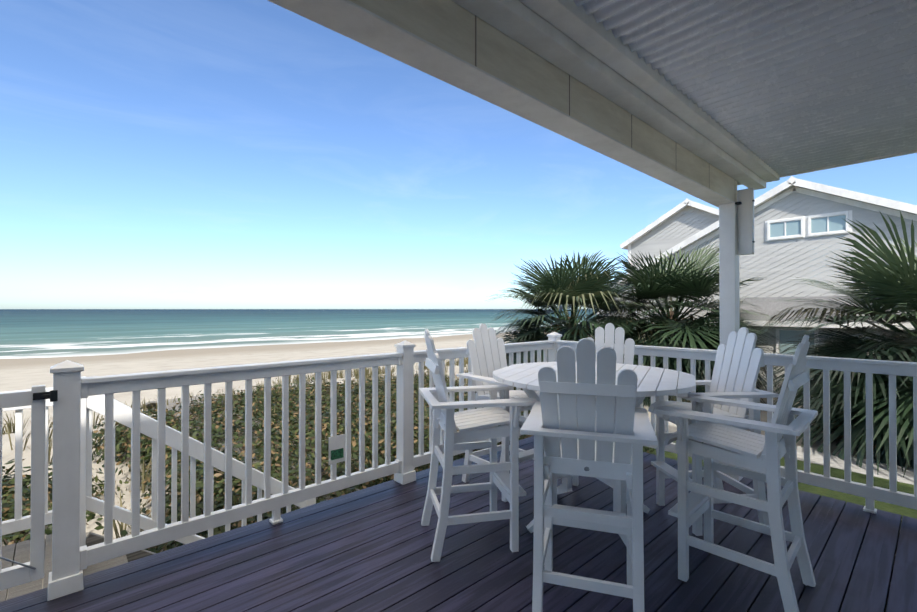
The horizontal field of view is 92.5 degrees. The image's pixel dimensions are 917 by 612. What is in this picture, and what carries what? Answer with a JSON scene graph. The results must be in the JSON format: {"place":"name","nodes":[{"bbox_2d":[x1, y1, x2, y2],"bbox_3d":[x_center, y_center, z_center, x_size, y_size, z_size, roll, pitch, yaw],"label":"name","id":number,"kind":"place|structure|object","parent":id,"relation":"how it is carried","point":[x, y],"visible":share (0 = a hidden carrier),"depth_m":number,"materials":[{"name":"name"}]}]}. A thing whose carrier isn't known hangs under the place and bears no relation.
{"place":"outdoors","nodes":[
{"label":"outdoors","id":0,"kind":"place"},
{"bbox_2d":[0,332,916,599],"bbox_3d":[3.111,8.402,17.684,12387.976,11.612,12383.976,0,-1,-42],"label":"ground","id":1,"kind":"structure","parent":0,"point":[22,374],"depth_m":32.48,"materials":[{"name":"beige sand"}]},
{"bbox_2d":[0,395,359,601],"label":"beach stairs","id":2,"kind":"structure","parent":1,"relation":"on","point":[19,552],"depth_m":3.05,"materials":[{"name":"wood"}]},
{"bbox_2d":[0,376,315,546],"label":"stair rails","id":3,"kind":"object","parent":2,"relation":"attached to","point":[122,413],"visible":0.27,"depth_m":3.36,"materials":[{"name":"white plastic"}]},
{"bbox_2d":[2,371,655,552],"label":"dune shrubs","id":4,"kind":"object","parent":1,"relation":"on","point":[8,494],"visible":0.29,"depth_m":7.21,"materials":[{"name":"green plant"}]},
{"bbox_2d":[2,355,689,550],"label":"dune grass","id":5,"kind":"structure","parent":1,"relation":"on","point":[10,426],"depth_m":10.47,"materials":[{"name":"green plant"}]},
{"bbox_2d":[486,250,673,403],"bbox_3d":[3.730,1.698,14.599,6.490,7.419,6.662,0,-1,-42],"label":"palm","id":6,"kind":"object","parent":1,"relation":"on","point":[558,286],"depth_m":13.45,"materials":[{"name":"green plant"}]},
{"bbox_2d":[580,237,792,406],"bbox_3d":[6.859,1.446,14.178,6.485,7.192,6.467,0,-1,-42],"label":"palm","id":7,"kind":"object","parent":1,"relation":"on","point":[694,283],"depth_m":12.88,"materials":[{"name":"green plant"}]},
{"bbox_2d":[600,186,916,399],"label":"neighbour house","id":8,"kind":"structure","parent":1,"relation":"on","point":[787,260],"depth_m":14.65,"materials":[{"name":"grey wood"}]},
{"bbox_2d":[599,176,916,353],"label":"house trim","id":9,"kind":"structure","parent":8,"relation":"attached to","point":[791,181],"depth_m":14.39,"materials":[{"name":"white wood"}]},
{"bbox_2d":[751,211,916,477],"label":"palm","id":10,"kind":"object","parent":1,"relation":"on","point":[888,285],"depth_m":8.45,"materials":[{"name":"green plant"}]},
{"bbox_2d":[840,515,901,611],"bbox_3d":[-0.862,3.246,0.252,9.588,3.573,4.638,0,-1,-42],"label":"deck board gaps","id":11,"kind":"object","parent":1,"relation":"on","point":[892,568],"depth_m":2.60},
{"bbox_2d":[0,436,916,611],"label":"deck","id":12,"kind":"structure","parent":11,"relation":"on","point":[368,549],"depth_m":2.46,"materials":[{"name":"grey wood"}]},
{"bbox_2d":[419,329,536,561],"bbox_3d":[0.102,0.801,2.776,0.635,1.312,0.596,0,0,-12],"label":"bar chair","id":13,"kind":"object","parent":12,"relation":"on","point":[478,423],"visible":0.96,"depth_m":2.59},
{"bbox_2d":[47,332,916,600],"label":"railing","id":14,"kind":"object","parent":12,"relation":"on","point":[72,559],"visible":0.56,"depth_m":2.97,"materials":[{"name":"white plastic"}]},
{"bbox_2d":[0,385,57,590],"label":"gate","id":15,"kind":"structure","parent":14,"relation":"attached to","point":[35,397],"depth_m":2.15,"materials":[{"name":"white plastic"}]},
{"bbox_2d":[329,434,344,464],"bbox_3d":[-0.893,1.054,3.228,0.130,0.200,0.006,0,-1,-42],"label":"rail sign","id":16,"kind":"object","parent":14,"relation":"attached to","point":[337,449],"visible":1,"depth_m":3.22,"materials":[{"name":"white plastic"}]},
{"bbox_2d":[456,324,539,501],"bbox_3d":[0.401,0.806,3.561,0.596,1.312,0.635,0,-1,-38],"label":"bar chair","id":17,"kind":"object","parent":12,"relation":"on","point":[485,352],"visible":0.56,"depth_m":3.64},
{"bbox_2d":[520,338,657,611],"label":"bar chair","id":18,"kind":"object","parent":12,"relation":"on","point":[604,451],"visible":1,"depth_m":1.95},
{"bbox_2d":[493,362,695,546],"bbox_3d":[0.886,0.948,2.946,1.244,1.000,1.310,0,0,28],"label":"bar table","id":19,"kind":"object","parent":12,"relation":"on","point":[653,381],"visible":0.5,"depth_m":2.73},
{"bbox_2d":[572,323,634,485],"bbox_3d":[1.225,0.807,3.653,0.596,1.312,0.635,0,0,26],"label":"bar chair","id":20,"kind":"object","parent":12,"relation":"on","point":[621,349],"visible":0.04,"depth_m":3.86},
{"bbox_2d":[648,327,778,535],"bbox_3d":[1.685,0.802,3.022,0.635,1.312,0.596,0,0,-5],"label":"bar chair","id":21,"kind":"object","parent":12,"relation":"on","point":[739,362],"visible":0.48,"depth_m":2.99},
{"bbox_2d":[655,335,817,611],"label":"bar chair","id":22,"kind":"object","parent":12,"relation":"on","point":[746,449],"visible":1,"depth_m":2.27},
{"bbox_2d":[719,188,754,480],"bbox_3d":[2.360,0.387,3.723,0.172,2.740,0.276,0,-1,-42],"label":"roof post","id":23,"kind":"object","parent":12,"relation":"on","point":[736,229],"visible":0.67,"depth_m":3.71,"materials":[{"name":"white wood"}]},
{"bbox_2d":[350,0,736,201],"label":"roof beam","id":24,"kind":"structure","parent":23,"relation":"on","point":[455,29],"depth_m":1.88,"materials":[{"name":"white wood"}]},
{"bbox_2d":[268,0,916,207],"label":"roof trim","id":25,"kind":"structure","parent":24,"relation":"attached to","point":[572,39],"depth_m":1.97,"materials":[{"name":"white wood"}]},
{"bbox_2d":[574,0,916,174],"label":"porch ceiling","id":26,"kind":"structure","parent":25,"relation":"attached to","point":[781,87],"depth_m":2.17,"materials":[{"name":"wood"}]},
{"bbox_2d":[0,0,916,308],"label":"sky","id":27,"kind":"structure","parent":0,"point":[155,154],"materials":[{"name":"blue"}]},
{"bbox_2d":[649,417,913,484],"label":"lawn path","id":28,"kind":"structure","parent":0,"point":[816,457],"depth_m":7.82,"materials":[{"name":"beige sand"}]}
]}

